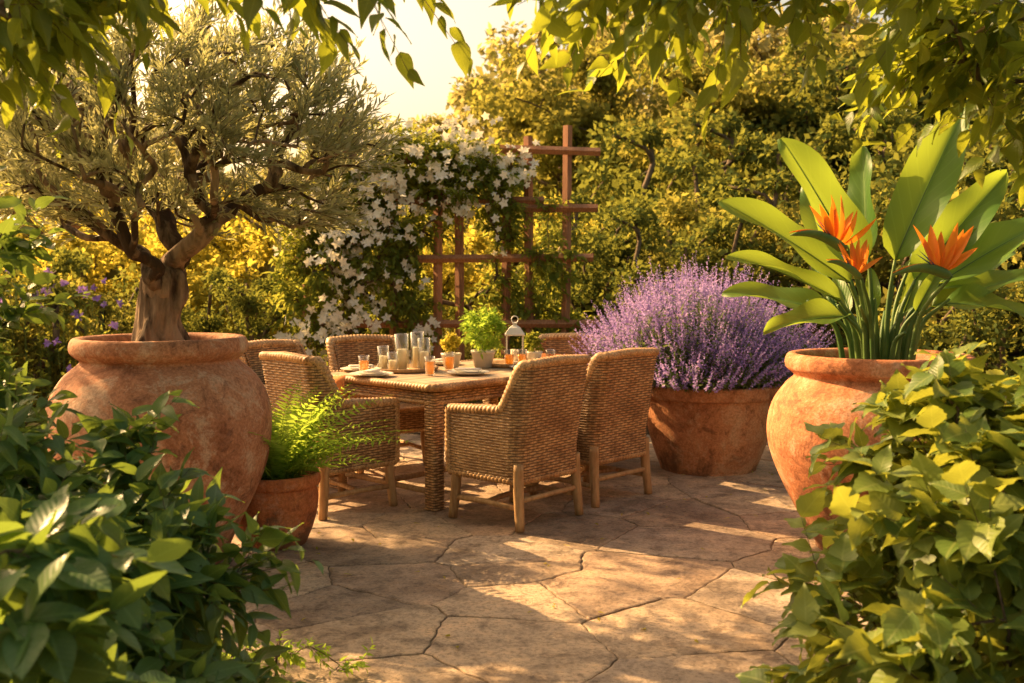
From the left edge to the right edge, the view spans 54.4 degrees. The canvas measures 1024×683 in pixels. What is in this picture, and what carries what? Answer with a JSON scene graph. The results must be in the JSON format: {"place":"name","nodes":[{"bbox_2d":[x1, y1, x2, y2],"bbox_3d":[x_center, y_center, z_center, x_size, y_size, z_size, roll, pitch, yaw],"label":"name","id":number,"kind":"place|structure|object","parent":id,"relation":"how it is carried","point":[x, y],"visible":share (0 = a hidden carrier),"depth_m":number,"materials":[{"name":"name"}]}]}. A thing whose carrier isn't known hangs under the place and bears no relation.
{"place":"outdoors","nodes":[
{"label":"outdoors","id":0,"kind":"place"},
{"bbox_2d":[0,165,92,529],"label":"laurel shrub","id":1,"kind":"object","parent":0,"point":[19,254],"visible":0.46,"depth_m":3.29,"materials":[{"name":"green plant"}]},
{"bbox_2d":[0,0,1023,270],"label":"sky","id":2,"kind":"structure","parent":0,"point":[430,51],"materials":[{"name":"white"}]},
{"bbox_2d":[402,399,649,434],"bbox_3d":[0.000,0.999,6.324,12.000,0.008,13.500,0,4,0],"label":"soil bed","id":3,"kind":"object","parent":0,"point":[480,402],"depth_m":9.31,"materials":[{"name":"brown soil"}]},
{"bbox_2d":[0,107,60,169],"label":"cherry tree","id":4,"kind":"object","parent":3,"relation":"on","point":[54,147],"visible":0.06,"depth_m":8.88,"materials":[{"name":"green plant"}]},
{"bbox_2d":[0,280,74,405],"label":"garden shrub","id":5,"kind":"object","parent":3,"relation":"on","point":[26,338],"visible":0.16,"depth_m":8.48,"materials":[{"name":"green plant"}]},
{"bbox_2d":[0,268,123,424],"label":"purple asters","id":6,"kind":"object","parent":3,"relation":"on","point":[80,317],"visible":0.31,"depth_m":7.94,"materials":[{"name":"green plant"}]},
{"bbox_2d":[0,236,140,424],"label":"garden shrub","id":7,"kind":"object","parent":3,"relation":"on","point":[67,263],"visible":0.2,"depth_m":8.31,"materials":[{"name":"green plant"}]},
{"bbox_2d":[52,321,118,374],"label":"purple asters","id":8,"kind":"object","parent":3,"relation":"on","point":[61,348],"visible":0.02,"depth_m":7.40,"materials":[{"name":"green plant"}]},
{"bbox_2d":[0,482,191,682],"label":"rhododendron shrub","id":9,"kind":"object","parent":3,"relation":"on","point":[59,585],"visible":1,"depth_m":1.89,"materials":[{"name":"green plant"}]},
{"bbox_2d":[9,274,193,422],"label":"garden shrub","id":10,"kind":"object","parent":3,"relation":"on","point":[56,377],"visible":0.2,"depth_m":8.43,"materials":[{"name":"green plant"}]},
{"bbox_2d":[0,385,323,682],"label":"laurel shrub","id":11,"kind":"object","parent":3,"relation":"on","point":[178,637],"visible":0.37,"depth_m":2.76,"materials":[{"name":"green plant"}]},
{"bbox_2d":[81,199,275,335],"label":"golden shrub","id":12,"kind":"object","parent":3,"relation":"on","point":[148,240],"visible":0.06,"depth_m":11.67,"materials":[{"name":"yellow plant"}]},
{"bbox_2d":[110,266,275,340],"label":"garden shrub","id":13,"kind":"object","parent":3,"relation":"on","point":[248,326],"visible":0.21,"depth_m":9.26,"materials":[{"name":"green plant"}]},
{"bbox_2d":[0,0,472,154],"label":"cherry tree","id":14,"kind":"object","parent":3,"relation":"on","point":[39,39],"visible":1,"depth_m":2.83,"materials":[{"name":"green plant"}]},
{"bbox_2d":[145,178,334,339],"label":"golden shrub","id":15,"kind":"object","parent":3,"relation":"on","point":[199,292],"visible":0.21,"depth_m":11.10,"materials":[{"name":"yellow plant"}]},
{"bbox_2d":[201,275,359,365],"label":"garden shrub","id":16,"kind":"object","parent":3,"relation":"on","point":[267,284],"visible":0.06,"depth_m":10.21,"materials":[{"name":"green plant"}]},
{"bbox_2d":[324,272,444,362],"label":"garden shrub","id":17,"kind":"object","parent":3,"relation":"on","point":[361,330],"visible":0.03,"depth_m":10.30,"materials":[{"name":"green plant"}]},
{"bbox_2d":[358,216,482,355],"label":"golden shrub","id":18,"kind":"object","parent":3,"relation":"on","point":[446,282],"visible":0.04,"depth_m":12.41,"materials":[{"name":"yellow plant"}]},
{"bbox_2d":[259,105,593,365],"bbox_3d":[-0.686,-0.690,9.376,3.332,3.010,1.165,-1,4,-9],"label":"climbing jasmine","id":19,"kind":"object","parent":3,"relation":"on","point":[338,251],"visible":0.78,"depth_m":9.13,"materials":[{"name":"green plant"}]},
{"bbox_2d":[292,125,600,403],"bbox_3d":[-0.615,-0.602,9.356,2.872,2.831,0.136,0,4,0],"label":"timber trellis","id":20,"kind":"object","parent":3,"relation":"on","point":[460,258],"visible":0.34,"depth_m":9.32,"materials":[{"name":"brown wood"}]},
{"bbox_2d":[429,291,521,403],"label":"garden shrub","id":21,"kind":"object","parent":3,"relation":"on","point":[468,348],"visible":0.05,"depth_m":10.36,"materials":[{"name":"green plant"}]},
{"bbox_2d":[521,281,623,336],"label":"garden shrub","id":22,"kind":"object","parent":3,"relation":"on","point":[585,292],"visible":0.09,"depth_m":9.88,"materials":[{"name":"green plant"}]},
{"bbox_2d":[511,188,726,331],"bbox_3d":[1.164,-0.414,10.957,2.649,2.572,2.302,0,4,6],"label":"garden shrub","id":23,"kind":"object","parent":3,"relation":"on","point":[582,199],"visible":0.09,"depth_m":10.45,"materials":[{"name":"green plant"}]},
{"bbox_2d":[570,201,782,339],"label":"garden shrub","id":24,"kind":"object","parent":3,"relation":"on","point":[638,219],"visible":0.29,"depth_m":9.75,"materials":[{"name":"green plant"}]},
{"bbox_2d":[585,188,833,348],"bbox_3d":[2.271,-0.355,10.963,2.988,2.765,2.833,0,4,2],"label":"garden shrub","id":25,"kind":"object","parent":3,"relation":"on","point":[683,212],"visible":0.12,"depth_m":10.82,"materials":[{"name":"green plant"}]},
{"bbox_2d":[676,165,910,385],"bbox_3d":[3.006,-0.394,9.677,2.788,2.708,2.423,2,4,29],"label":"garden shrub","id":26,"kind":"object","parent":3,"relation":"on","point":[776,188],"visible":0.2,"depth_m":9.71,"materials":[{"name":"green plant"}]},
{"bbox_2d":[757,178,909,347],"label":"garden shrub","id":27,"kind":"object","parent":3,"relation":"on","point":[884,261],"visible":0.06,"depth_m":9.75,"materials":[{"name":"green plant"}]},
{"bbox_2d":[735,340,1023,682],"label":"viburnum shrub","id":28,"kind":"object","parent":3,"relation":"on","point":[921,569],"visible":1,"depth_m":2.55,"materials":[{"name":"green plant"}]},
{"bbox_2d":[759,160,1023,361],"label":"garden shrub","id":29,"kind":"object","parent":3,"relation":"on","point":[968,180],"visible":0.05,"depth_m":8.37,"materials":[{"name":"green plant"}]},
{"bbox_2d":[853,186,1023,376],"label":"garden shrub","id":30,"kind":"object","parent":3,"relation":"on","point":[1014,259],"visible":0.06,"depth_m":7.67,"materials":[{"name":"green plant"}]},
{"bbox_2d":[870,111,1023,316],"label":"garden shrub","id":31,"kind":"object","parent":3,"relation":"on","point":[911,144],"depth_m":10.71,"materials":[{"name":"green plant"}]},
{"bbox_2d":[891,278,1023,376],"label":"garden shrub","id":32,"kind":"object","parent":3,"relation":"on","point":[976,323],"visible":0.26,"depth_m":6.82,"materials":[{"name":"green plant"}]},
{"bbox_2d":[963,125,1023,362],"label":"garden shrub","id":33,"kind":"object","parent":3,"relation":"on","point":[988,148],"visible":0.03,"depth_m":8.69,"materials":[{"name":"green plant"}]},
{"bbox_2d":[216,434,876,682],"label":"flagstone patio","id":34,"kind":"structure","parent":0,"point":[490,590],"depth_m":4.45,"materials":[{"name":"beige stone"}]},
{"bbox_2d":[45,332,271,564],"bbox_3d":[-1.680,0.522,4.792,1.027,1.093,1.021,0,4,0],"label":"terracotta pot","id":35,"kind":"object","parent":34,"relation":"on","point":[215,379],"visible":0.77,"depth_m":4.43,"materials":[{"name":"ceramic"}]},
{"bbox_2d":[0,0,428,340],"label":"olive tree","id":36,"kind":"object","parent":35,"relation":"in","point":[220,124],"visible":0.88,"depth_m":4.42,"materials":[{"name":"green plant"}]},
{"bbox_2d":[238,471,320,550],"bbox_3d":[-1.220,0.859,5.143,0.460,0.374,0.457,0,4,0],"label":"terracotta pot","id":37,"kind":"object","parent":34,"relation":"on","point":[290,503],"visible":0.51,"depth_m":4.97,"materials":[{"name":"ceramic"}]},
{"bbox_2d":[247,380,409,479],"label":"fern plant","id":38,"kind":"object","parent":37,"relation":"in","point":[292,454],"visible":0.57,"depth_m":5.05,"materials":[{"name":"green plant"}]},
{"bbox_2d":[221,629,375,679],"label":"groundcover plant","id":39,"kind":"object","parent":34,"relation":"on","point":[295,658],"visible":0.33,"depth_m":3.40,"materials":[{"name":"green plant"}]},
{"bbox_2d":[239,339,357,477],"bbox_3d":[-1.481,0.468,6.756,0.656,0.947,0.605,2,4,35],"label":"wicker armchair","id":40,"kind":"object","parent":34,"relation":"on","point":[249,357],"visible":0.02,"depth_m":6.83,"materials":[{"name":"brown wicker"}]},
{"bbox_2d":[259,351,400,519],"bbox_3d":[-1.098,0.518,5.955,0.606,0.947,0.656,4,5,45],"label":"wicker armchair","id":41,"kind":"object","parent":34,"relation":"on","point":[282,370],"visible":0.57,"depth_m":5.76,"materials":[{"name":"brown wicker"}]},
{"bbox_2d":[325,334,424,472],"bbox_3d":[-0.994,0.432,7.342,0.606,0.947,0.655,-2,4,-33],"label":"wicker armchair","id":42,"kind":"object","parent":34,"relation":"on","point":[346,350],"visible":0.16,"depth_m":7.45,"materials":[{"name":"brown wicker"}]},
{"bbox_2d":[329,358,583,510],"bbox_3d":[-0.310,0.564,6.707,1.151,0.757,1.651,3,5,43],"label":"wicker dining table","id":43,"kind":"object","parent":34,"relation":"on","point":[438,389],"visible":0.45,"depth_m":5.97,"materials":[{"name":"brown wicker"}]},
{"bbox_2d":[340,364,380,371],"bbox_3d":[-1.000,0.174,6.603,0.276,0.038,0.276,0,4,0],"label":"place setting","id":44,"kind":"object","parent":43,"relation":"on","point":[354,368],"visible":0.47,"depth_m":6.57,"materials":[{"name":"beige ceramic"}]},
{"bbox_2d":[358,360,368,370],"bbox_3d":[-0.950,0.149,6.381,0.074,0.120,0.074,0,4,0],"label":"drinking glass","id":45,"kind":"object","parent":43,"relation":"on","point":[363,365],"visible":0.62,"depth_m":6.36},
{"bbox_2d":[349,369,393,376],"bbox_3d":[-0.880,0.196,6.244,0.276,0.038,0.276,0,4,0],"label":"place setting","id":46,"kind":"object","parent":43,"relation":"on","point":[372,373],"visible":1,"depth_m":6.19,"materials":[{"name":"beige ceramic"}]},
{"bbox_2d":[369,364,438,372],"bbox_3d":[-0.720,0.179,6.644,0.464,0.026,0.464,0,4,0],"label":"serving tray","id":47,"kind":"object","parent":43,"relation":"on","point":[409,369],"visible":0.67,"depth_m":6.44,"materials":[{"name":"brown wood"}]},
{"bbox_2d":[379,355,388,368],"bbox_3d":[-0.860,0.106,6.659,0.084,0.151,0.084,0,4,0],"label":"glass candle holder","id":48,"kind":"object","parent":47,"relation":"on","point":[383,362],"visible":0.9,"depth_m":6.64,"materials":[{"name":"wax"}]},
{"bbox_2d":[387,352,398,368],"bbox_3d":[-0.780,0.130,6.510,0.076,0.121,0.076,0,4,0],"label":"glass candle holder","id":49,"kind":"object","parent":47,"relation":"on","point":[392,364],"visible":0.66,"depth_m":6.49,"materials":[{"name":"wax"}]},
{"bbox_2d":[397,333,406,368],"bbox_3d":[-0.730,0.067,6.597,0.100,0.236,0.100,0,4,0],"label":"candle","id":50,"kind":"object","parent":47,"relation":"on","point":[402,361],"visible":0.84,"depth_m":6.57,"materials":[{"name":"wax"}]},
{"bbox_2d":[410,347,421,367],"bbox_3d":[-0.640,0.055,6.746,0.100,0.241,0.100,0,4,0],"label":"glass candle holder","id":51,"kind":"object","parent":47,"relation":"on","point":[416,356],"visible":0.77,"depth_m":6.72,"materials":[{"name":"wax"}]},
{"bbox_2d":[417,337,428,368],"bbox_3d":[-0.580,0.081,6.577,0.090,0.211,0.090,0,4,0],"label":"glass candle holder","id":52,"kind":"object","parent":47,"relation":"on","point":[424,356],"visible":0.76,"depth_m":6.55,"materials":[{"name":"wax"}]},
{"bbox_2d":[425,358,435,374],"bbox_3d":[-0.520,0.154,6.301,0.074,0.120,0.074,0,4,0],"label":"drinking glass","id":53,"kind":"object","parent":43,"relation":"on","point":[429,367],"visible":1,"depth_m":6.28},
{"bbox_2d":[429,358,460,364],"bbox_3d":[-0.500,0.142,7.122,0.276,0.038,0.276,0,4,0],"label":"place setting","id":54,"kind":"object","parent":43,"relation":"on","point":[439,361],"visible":0.45,"depth_m":7.05,"materials":[{"name":"beige ceramic"}]},
{"bbox_2d":[445,352,454,368],"bbox_3d":[-0.420,0.131,6.681,0.074,0.120,0.074,0,4,0],"label":"drinking glass","id":55,"kind":"object","parent":43,"relation":"on","point":[449,362],"visible":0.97,"depth_m":6.66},
{"bbox_2d":[440,331,461,367],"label":"potted herb","id":56,"kind":"object","parent":43,"relation":"on","point":[449,340],"visible":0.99,"depth_m":6.84,"materials":[{"name":"yellow plant"}]},
{"bbox_2d":[447,367,489,374],"bbox_3d":[-0.280,0.189,6.364,0.276,0.038,0.276,0,4,0],"label":"place setting","id":57,"kind":"object","parent":43,"relation":"on","point":[466,371],"visible":1,"depth_m":6.33,"materials":[{"name":"beige ceramic"}]},
{"bbox_2d":[457,303,510,367],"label":"potted herb","id":58,"kind":"object","parent":43,"relation":"on","point":[483,357],"visible":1,"depth_m":6.81,"materials":[{"name":"green plant"}]},
{"bbox_2d":[492,360,516,367],"bbox_3d":[-0.020,0.157,7.003,0.364,0.026,0.364,0,4,0],"label":"serving tray","id":59,"kind":"object","parent":43,"relation":"on","point":[499,363],"visible":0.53,"depth_m":6.85,"materials":[{"name":"brown wood"}]},
{"bbox_2d":[504,349,513,363],"bbox_3d":[-0.020,0.117,6.900,0.074,0.120,0.074,0,4,0],"label":"drinking glass","id":60,"kind":"object","parent":59,"relation":"on","point":[509,358],"visible":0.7,"depth_m":6.88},
{"bbox_2d":[505,316,524,363],"bbox_3d":[0.020,-0.013,7.073,0.140,0.340,0.140,0,4,0],"label":"candle lantern","id":61,"kind":"object","parent":59,"relation":"on","point":[514,329],"visible":0.79,"depth_m":7.02,"materials":[{"name":"metal"}]},
{"bbox_2d":[517,354,526,361],"bbox_3d":[0.070,0.115,6.940,0.074,0.120,0.074,0,4,0],"label":"drinking glass","id":62,"kind":"object","parent":59,"relation":"on","point":[521,357],"visible":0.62,"depth_m":6.92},
{"bbox_2d":[524,330,545,359],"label":"potted herb","id":63,"kind":"object","parent":43,"relation":"on","point":[531,340],"visible":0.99,"depth_m":7.15,"materials":[{"name":"green plant"}]},
{"bbox_2d":[444,354,590,531],"bbox_3d":[0.044,0.534,5.687,0.655,0.947,0.606,3,5,41],"label":"wicker armchair","id":64,"kind":"object","parent":34,"relation":"on","point":[521,435],"visible":1,"depth_m":5.48,"materials":[{"name":"brown wicker"}]},
{"bbox_2d":[268,463,820,647],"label":"fallen leaves","id":65,"kind":"object","parent":34,"relation":"on","point":[695,640],"visible":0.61,"depth_m":4.66,"materials":[{"name":"brown plant"}]},
{"bbox_2d":[534,332,605,364],"bbox_3d":[0.371,0.419,7.553,0.605,0.947,0.655,2,4,25],"label":"wicker armchair","id":66,"kind":"object","parent":34,"relation":"on","point":[559,343],"visible":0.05,"depth_m":7.79,"materials":[{"name":"brown wicker"}]},
{"bbox_2d":[529,348,659,507],"bbox_3d":[0.518,0.499,6.265,0.655,0.947,0.606,3,5,44],"label":"wicker armchair","id":67,"kind":"object","parent":34,"relation":"on","point":[616,401],"visible":0.64,"depth_m":6.01,"materials":[{"name":"brown wicker"}]},
{"bbox_2d":[647,384,780,476],"bbox_3d":[1.421,0.606,7.202,1.013,0.628,1.007,0,4,0],"label":"terracotta pot","id":68,"kind":"object","parent":34,"relation":"on","point":[722,432],"visible":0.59,"depth_m":6.83,"materials":[{"name":"ceramic"}]},
{"bbox_2d":[568,254,835,393],"bbox_3d":[1.341,-0.151,7.202,1.821,1.010,1.861,-2,4,-23],"label":"lavender plant","id":69,"kind":"object","parent":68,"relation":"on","point":[717,345],"visible":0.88,"depth_m":6.79,"materials":[{"name":"purple plant"}]},
{"bbox_2d":[489,0,1023,206],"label":"cherry tree","id":70,"kind":"object","parent":34,"relation":"on","point":[921,57],"visible":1,"depth_m":3.15,"materials":[{"name":"green plant"}]},
{"bbox_2d":[767,348,975,549],"bbox_3d":[1.840,0.556,5.025,1.083,0.995,1.077,0,4,0],"label":"terracotta pot","id":71,"kind":"object","parent":34,"relation":"on","point":[820,386],"visible":0.37,"depth_m":4.74,"materials":[{"name":"ceramic"}]},
{"bbox_2d":[718,107,1023,359],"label":"bird of paradise plant","id":72,"kind":"object","parent":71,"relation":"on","point":[959,249],"visible":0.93,"depth_m":4.93,"materials":[{"name":"green plant"}]},
{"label":"ground","id":73,"kind":"structure","parent":0,"visible":0},
{"bbox_2d":[0,121,45,220],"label":"deciduous tree","id":74,"kind":"object","parent":73,"relation":"on","point":[9,179],"visible":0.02,"depth_m":25.51,"materials":[{"name":"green plant"}]},
{"bbox_2d":[0,178,125,404],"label":"golden shrub","id":75,"kind":"object","parent":73,"relation":"on","point":[84,246],"visible":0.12,"depth_m":11.40,"materials":[{"name":"yellow plant"}]},
{"bbox_2d":[0,78,165,227],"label":"deciduous tree","id":76,"kind":"object","parent":73,"relation":"on","point":[63,163],"visible":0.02,"depth_m":25.89,"materials":[{"name":"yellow plant"}]},
{"bbox_2d":[7,177,184,367],"bbox_3d":[-5.264,-0.702,12.807,2.498,2.795,2.580,-2,4,-28],"label":"golden shrub","id":77,"kind":"object","parent":73,"relation":"on","point":[142,235],"visible":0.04,"depth_m":12.49,"materials":[{"name":"yellow plant"}]},
{"bbox_2d":[92,131,249,255],"bbox_3d":[-10.551,-3.464,29.873,5.465,6.204,4.380,0,4,0],"label":"deciduous tree","id":78,"kind":"object","parent":73,"relation":"on","point":[171,157],"visible":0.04,"depth_m":29.18,"materials":[{"name":"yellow plant"}]},
{"bbox_2d":[192,167,297,293],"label":"deciduous tree","id":79,"kind":"object","parent":73,"relation":"on","point":[263,175],"visible":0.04,"depth_m":32.49,"materials":[{"name":"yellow plant"}]},
{"bbox_2d":[398,205,488,271],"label":"deciduous tree","id":80,"kind":"object","parent":73,"relation":"on","point":[465,232],"visible":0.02,"depth_m":33.83,"materials":[{"name":"green plant"}]},
{"bbox_2d":[3,167,888,305],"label":"distant woodland","id":81,"kind":"object","parent":73,"relation":"on","point":[112,273],"depth_m":41.87,"materials":[{"name":"green plant"}]},
{"bbox_2d":[407,205,551,358],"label":"golden shrub","id":82,"kind":"object","parent":73,"relation":"on","point":[479,239],"visible":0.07,"depth_m":12.75,"materials":[{"name":"yellow plant"}]},
{"bbox_2d":[408,68,611,272],"bbox_3d":[0.126,-3.503,24.758,4.895,6.934,6.108,2,4,28],"label":"deciduous tree","id":83,"kind":"object","parent":73,"relation":"on","point":[456,97],"visible":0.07,"depth_m":23.45,"materials":[{"name":"green plant"}]},
{"bbox_2d":[450,194,621,354],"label":"golden shrub","id":84,"kind":"object","parent":73,"relation":"on","point":[475,279],"visible":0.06,"depth_m":13.09,"materials":[{"name":"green plant"}]},
{"bbox_2d":[461,30,685,230],"bbox_3d":[1.140,-3.145,20.765,5.236,6.715,5.507,-3,5,-42],"label":"deciduous tree","id":85,"kind":"object","parent":73,"relation":"on","point":[541,115],"visible":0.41,"depth_m":19.70,"materials":[{"name":"green plant"}]},
{"bbox_2d":[476,0,694,113],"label":"deciduous tree","id":86,"kind":"object","parent":73,"relation":"on","point":[491,32],"visible":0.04,"depth_m":31.50,"materials":[{"name":"yellow plant"}]},
{"bbox_2d":[523,179,698,316],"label":"garden shrub","id":87,"kind":"object","parent":73,"relation":"on","point":[604,203],"visible":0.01,"depth_m":14.02,"materials":[{"name":"green plant"}]},
{"bbox_2d":[541,9,754,177],"bbox_3d":[3.552,-4.103,24.704,7.200,8.175,5.771,2,4,28],"label":"deciduous tree","id":88,"kind":"object","parent":73,"relation":"on","point":[640,91],"visible":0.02,"depth_m":23.48,"materials":[{"name":"green plant"}]},
{"bbox_2d":[572,115,831,319],"bbox_3d":[2.553,-1.109,13.544,3.904,3.791,3.392,-1,4,-23],"label":"garden shrub","id":89,"kind":"object","parent":73,"relation":"on","point":[641,140],"visible":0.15,"depth_m":12.99,"materials":[{"name":"green plant"}]},
{"bbox_2d":[580,49,834,206],"bbox_3d":[3.820,-2.514,17.751,4.520,5.796,4.753,-1,4,-10],"label":"deciduous tree","id":90,"kind":"object","parent":73,"relation":"on","point":[752,99],"visible":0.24,"depth_m":16.70,"materials":[{"name":"green plant"}]},
{"bbox_2d":[641,2,877,170],"bbox_3d":[5.920,-3.497,21.792,6.429,7.299,5.152,0,4,0],"label":"deciduous tree","id":91,"kind":"object","parent":73,"relation":"on","point":[761,48],"visible":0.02,"depth_m":20.30,"materials":[{"name":"green plant"}]},
{"bbox_2d":[648,0,882,94],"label":"deciduous tree","id":92,"kind":"object","parent":73,"relation":"on","point":[852,18],"visible":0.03,"depth_m":28.33,"materials":[{"name":"green plant"}]},
{"bbox_2d":[648,102,904,283],"bbox_3d":[3.788,-1.258,14.027,4.183,4.061,3.634,-1,4,-20],"label":"garden shrub","id":93,"kind":"object","parent":73,"relation":"on","point":[829,137],"visible":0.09,"depth_m":13.39,"materials":[{"name":"green plant"}]},
{"bbox_2d":[711,18,934,249],"bbox_3d":[5.624,-2.518,16.790,4.705,5.928,4.013,-3,5,-41],"label":"deciduous tree","id":94,"kind":"object","parent":73,"relation":"on","point":[829,104],"visible":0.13,"depth_m":16.14,"materials":[{"name":"green plant"}]},
{"bbox_2d":[779,103,1019,298],"bbox_3d":[5.129,-1.173,12.650,3.634,4.061,4.183,-1,4,-16],"label":"garden shrub","id":95,"kind":"object","parent":73,"relation":"on","point":[898,117],"visible":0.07,"depth_m":12.19,"materials":[{"name":"green plant"}]},
{"bbox_2d":[829,10,1018,94],"bbox_3d":[8.563,-3.464,20.378,6.086,7.422,5.787,-3,4,-38],"label":"deciduous tree","id":96,"kind":"object","parent":73,"relation":"on","point":[844,45],"visible":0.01,"depth_m":18.83,"materials":[{"name":"green plant"}]},
{"bbox_2d":[853,7,1023,208],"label":"deciduous tree","id":97,"kind":"object","parent":73,"relation":"on","point":[924,98],"visible":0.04,"depth_m":15.15,"materials":[{"name":"green plant"}]}
]}

